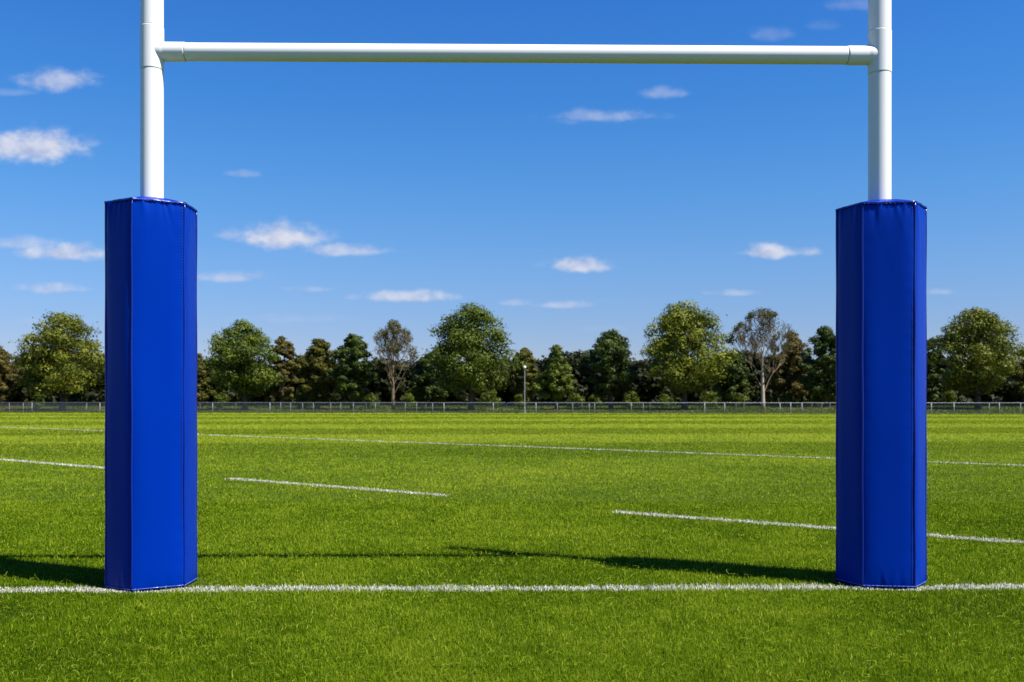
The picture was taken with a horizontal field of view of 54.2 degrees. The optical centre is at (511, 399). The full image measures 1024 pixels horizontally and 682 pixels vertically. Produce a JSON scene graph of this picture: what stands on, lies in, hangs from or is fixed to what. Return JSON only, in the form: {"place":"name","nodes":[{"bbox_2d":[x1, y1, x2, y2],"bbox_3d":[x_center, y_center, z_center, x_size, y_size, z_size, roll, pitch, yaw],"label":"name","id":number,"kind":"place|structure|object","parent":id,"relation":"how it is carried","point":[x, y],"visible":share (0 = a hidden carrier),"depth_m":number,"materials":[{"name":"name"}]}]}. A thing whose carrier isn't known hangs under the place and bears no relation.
{"place":"outdoors","nodes":[
{"label":"outdoors","id":0,"kind":"place"},
{"bbox_2d":[0,405,1023,681],"bbox_3d":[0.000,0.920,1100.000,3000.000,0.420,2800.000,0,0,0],"label":"ground","id":1,"kind":"structure","parent":0,"point":[482,453],"depth_m":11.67,"materials":[{"name":"green plant"}]},
{"bbox_2d":[0,345,22,403],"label":"broadleaf tree","id":2,"kind":"object","parent":1,"relation":"on","point":[8,374],"visible":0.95,"depth_m":103.83,"materials":[{"name":"green plant"}]},
{"bbox_2d":[32,392,45,407],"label":"shrub","id":3,"kind":"object","parent":1,"relation":"on","point":[40,399],"visible":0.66,"depth_m":103.29,"materials":[{"name":"green plant"}]},
{"bbox_2d":[0,458,104,468],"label":"dashed line marking","id":4,"kind":"object","parent":1,"relation":"on","point":[82,465],"visible":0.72,"depth_m":17.44,"materials":[{"name":"white paint"}]},
{"bbox_2d":[8,309,104,410],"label":"broadleaf tree","id":5,"kind":"object","parent":1,"relation":"on","point":[36,358],"visible":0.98,"depth_m":95.86,"materials":[{"name":"green plant"}]},
{"bbox_2d":[197,353,216,406],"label":"conical tree","id":6,"kind":"object","parent":1,"relation":"on","point":[206,392],"visible":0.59,"depth_m":107.70,"materials":[{"name":"green plant"}]},
{"bbox_2d":[213,392,228,407],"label":"shrub","id":7,"kind":"object","parent":1,"relation":"on","point":[221,397],"visible":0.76,"depth_m":102.44,"materials":[{"name":"green plant"}]},
{"bbox_2d":[199,319,283,409],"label":"broadleaf tree","id":8,"kind":"object","parent":1,"relation":"on","point":[242,377],"visible":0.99,"depth_m":95.74,"materials":[{"name":"green plant"}]},
{"bbox_2d":[265,336,299,406],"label":"broadleaf tree","id":9,"kind":"object","parent":1,"relation":"on","point":[285,349],"visible":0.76,"depth_m":105.58,"materials":[{"name":"green plant"}]},
{"bbox_2d":[293,391,309,407],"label":"shrub","id":10,"kind":"object","parent":1,"relation":"on","point":[300,396],"visible":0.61,"depth_m":103.39,"materials":[{"name":"green plant"}]},
{"bbox_2d":[293,338,339,408],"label":"broadleaf tree","id":11,"kind":"object","parent":1,"relation":"on","point":[315,360],"visible":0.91,"depth_m":100.02,"materials":[{"name":"green plant"}]},
{"bbox_2d":[225,477,448,496],"bbox_3d":[-2.389,1.116,12.936,4.174,0.068,0.186,0,0,38],"label":"dashed line marking","id":12,"kind":"object","parent":1,"relation":"on","point":[365,488],"visible":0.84,"depth_m":12.73,"materials":[{"name":"white paint"}]},
{"bbox_2d":[326,333,378,409],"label":"broadleaf tree","id":13,"kind":"object","parent":1,"relation":"on","point":[352,351],"visible":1,"depth_m":97.15,"materials":[{"name":"green plant"}]},
{"bbox_2d":[362,393,379,407],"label":"shrub","id":14,"kind":"object","parent":1,"relation":"on","point":[370,398],"visible":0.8,"depth_m":101.84,"materials":[{"name":"green plant"}]},
{"bbox_2d":[372,318,419,409],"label":"half bare tree","id":15,"kind":"object","parent":1,"relation":"on","point":[387,333],"visible":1,"depth_m":96.61,"materials":[{"name":"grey plant"}]},
{"bbox_2d":[402,393,415,407],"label":"shrub","id":16,"kind":"object","parent":1,"relation":"on","point":[408,397],"visible":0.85,"depth_m":103.00,"materials":[{"name":"green plant"}]},
{"bbox_2d":[409,352,455,406],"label":"broadleaf tree","id":17,"kind":"object","parent":1,"relation":"on","point":[434,393],"visible":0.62,"depth_m":105.17,"materials":[{"name":"green plant"}]},
{"bbox_2d":[421,301,526,409],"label":"broadleaf tree","id":18,"kind":"object","parent":1,"relation":"on","point":[464,338],"visible":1,"depth_m":93.42,"materials":[{"name":"green plant"}]},
{"bbox_2d":[476,389,501,406],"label":"shrub","id":19,"kind":"object","parent":1,"relation":"on","point":[487,396],"visible":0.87,"depth_m":103.39,"materials":[{"name":"green plant"}]},
{"bbox_2d":[0,349,1023,405],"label":"woodland","id":20,"kind":"object","parent":1,"relation":"on","point":[644,387],"visible":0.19,"depth_m":112.32,"materials":[{"name":"green plant"}]},
{"bbox_2d":[0,467,1023,681],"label":"loose grass strands","id":21,"kind":"object","parent":1,"relation":"on","point":[518,580],"visible":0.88,"depth_m":5.92},
{"bbox_2d":[0,402,1023,413],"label":"wire fence","id":22,"kind":"object","parent":1,"relation":"on","point":[999,409],"visible":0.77,"depth_m":82.76,"materials":[{"name":"metal"}]},
{"bbox_2d":[0,581,1023,592],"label":"goal line","id":23,"kind":"object","parent":1,"relation":"on","point":[743,586],"visible":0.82,"depth_m":5.94,"materials":[{"name":"white paint"}]},
{"bbox_2d":[0,426,1023,465],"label":"line marking","id":24,"kind":"object","parent":1,"relation":"on","point":[570,448],"visible":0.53,"depth_m":22.92,"materials":[{"name":"white paint"}]},
{"bbox_2d":[140,0,891,200],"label":"rugby goal","id":25,"kind":"object","parent":1,"relation":"on","point":[157,52],"visible":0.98,"depth_m":6.11,"materials":[{"name":"white paint"}]},
{"bbox_2d":[104,196,197,591],"bbox_3d":[-2.200,-0.048,6.110,0.548,2.352,0.438,0,0,-30],"label":"post pad","id":26,"kind":"object","parent":25,"relation":"attached to","point":[150,393],"visible":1,"depth_m":5.92,"materials":[{"name":"blue plastic"}]},
{"bbox_2d":[835,199,926,588],"bbox_3d":[2.280,-0.048,6.179,0.548,2.352,0.439,0,0,8],"label":"post pad","id":27,"kind":"object","parent":25,"relation":"attached to","point":[881,403],"visible":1,"depth_m":5.98,"materials":[{"name":"blue plastic"}]},
{"bbox_2d":[514,394,526,407],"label":"shrub","id":28,"kind":"object","parent":1,"relation":"on","point":[518,397],"visible":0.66,"depth_m":101.51,"materials":[{"name":"green plant"}]},
{"bbox_2d":[523,366,525,412],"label":"lamp post","id":29,"kind":"object","parent":1,"relation":"on","point":[524,367],"visible":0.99,"depth_m":81.73,"materials":[{"name":"metal"}]},
{"bbox_2d":[506,347,543,405],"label":"broadleaf tree","id":30,"kind":"object","parent":1,"relation":"on","point":[526,354],"visible":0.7,"depth_m":106.23,"materials":[{"name":"green plant"}]},
{"bbox_2d":[530,344,575,408],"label":"conical tree","id":31,"kind":"object","parent":1,"relation":"on","point":[556,376],"visible":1,"depth_m":96.40,"materials":[{"name":"green plant"}]},
{"bbox_2d":[565,393,584,406],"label":"shrub","id":32,"kind":"object","parent":1,"relation":"on","point":[574,397],"visible":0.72,"depth_m":102.97,"materials":[{"name":"green plant"}]},
{"bbox_2d":[587,395,601,405],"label":"shrub","id":33,"kind":"object","parent":1,"relation":"on","point":[592,398],"visible":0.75,"depth_m":103.30,"materials":[{"name":"green plant"}]},
{"bbox_2d":[576,328,639,408],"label":"broadleaf tree","id":34,"kind":"object","parent":1,"relation":"on","point":[610,349],"visible":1,"depth_m":96.19,"materials":[{"name":"green plant"}]},
{"bbox_2d":[622,390,640,407],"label":"shrub","id":35,"kind":"object","parent":1,"relation":"on","point":[626,398],"visible":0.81,"depth_m":101.90,"materials":[{"name":"green plant"}]},
{"bbox_2d":[659,393,677,406],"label":"shrub","id":36,"kind":"object","parent":1,"relation":"on","point":[664,400],"visible":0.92,"depth_m":102.86,"materials":[{"name":"green plant"}]},
{"bbox_2d":[635,299,741,409],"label":"broadleaf tree","id":37,"kind":"object","parent":1,"relation":"on","point":[677,340],"visible":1,"depth_m":93.45,"materials":[{"name":"green plant"}]},
{"bbox_2d":[697,391,717,406],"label":"shrub","id":38,"kind":"object","parent":1,"relation":"on","point":[709,397],"visible":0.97,"depth_m":101.55,"materials":[{"name":"green plant"}]},
{"bbox_2d":[712,351,756,405],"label":"broadleaf tree","id":39,"kind":"object","parent":1,"relation":"on","point":[739,368],"visible":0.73,"depth_m":107.22,"materials":[{"name":"green plant"}]},
{"bbox_2d":[734,393,748,406],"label":"shrub","id":40,"kind":"object","parent":1,"relation":"on","point":[738,398],"visible":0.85,"depth_m":102.88,"materials":[{"name":"green plant"}]},
{"bbox_2d":[727,307,796,409],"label":"bare tree","id":41,"kind":"object","parent":1,"relation":"on","point":[768,315],"visible":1,"depth_m":93.90,"materials":[{"name":"grey plant"}]},
{"bbox_2d":[779,392,794,406],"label":"shrub","id":42,"kind":"object","parent":1,"relation":"on","point":[786,398],"visible":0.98,"depth_m":103.10,"materials":[{"name":"green plant"}]},
{"bbox_2d":[764,331,822,404],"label":"broadleaf tree","id":43,"kind":"object","parent":1,"relation":"on","point":[790,384],"visible":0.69,"depth_m":106.16,"materials":[{"name":"green plant"}]},
{"bbox_2d":[807,395,822,406],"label":"shrub","id":44,"kind":"object","parent":1,"relation":"on","point":[813,402],"visible":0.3,"depth_m":103.98,"materials":[{"name":"green plant"}]},
{"bbox_2d":[797,325,835,406],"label":"broadleaf tree","id":45,"kind":"object","parent":1,"relation":"on","point":[823,391],"visible":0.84,"depth_m":100.15,"materials":[{"name":"green plant"}]},
{"bbox_2d":[612,509,1023,544],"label":"dashed line marking","id":46,"kind":"object","parent":1,"relation":"on","point":[804,525],"visible":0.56,"depth_m":8.99,"materials":[{"name":"white paint"}]},
{"bbox_2d":[927,339,946,402],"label":"broadleaf tree","id":47,"kind":"object","parent":1,"relation":"on","point":[932,390],"visible":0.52,"depth_m":104.45,"materials":[{"name":"green plant"}]},
{"bbox_2d":[941,390,957,404],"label":"shrub","id":48,"kind":"object","parent":1,"relation":"on","point":[950,396],"visible":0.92,"depth_m":103.67,"materials":[{"name":"green plant"}]},
{"bbox_2d":[927,307,1023,406],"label":"broadleaf tree","id":49,"kind":"object","parent":1,"relation":"on","point":[987,352],"visible":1,"depth_m":93.58,"materials":[{"name":"green plant"}]},
{"bbox_2d":[1010,348,1023,401],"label":"broadleaf tree","id":50,"kind":"object","parent":1,"relation":"on","point":[1019,383],"visible":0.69,"depth_m":105.61,"materials":[{"name":"green plant"}]},
{"bbox_2d":[0,404,1023,413],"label":"rough grass","id":51,"kind":"structure","parent":0,"point":[751,407],"depth_m":94.72,"materials":[{"name":"green plant"}]},
{"bbox_2d":[0,0,1023,365],"label":"sky","id":52,"kind":"structure","parent":0,"point":[573,203],"materials":[{"name":"blue"}]}
]}

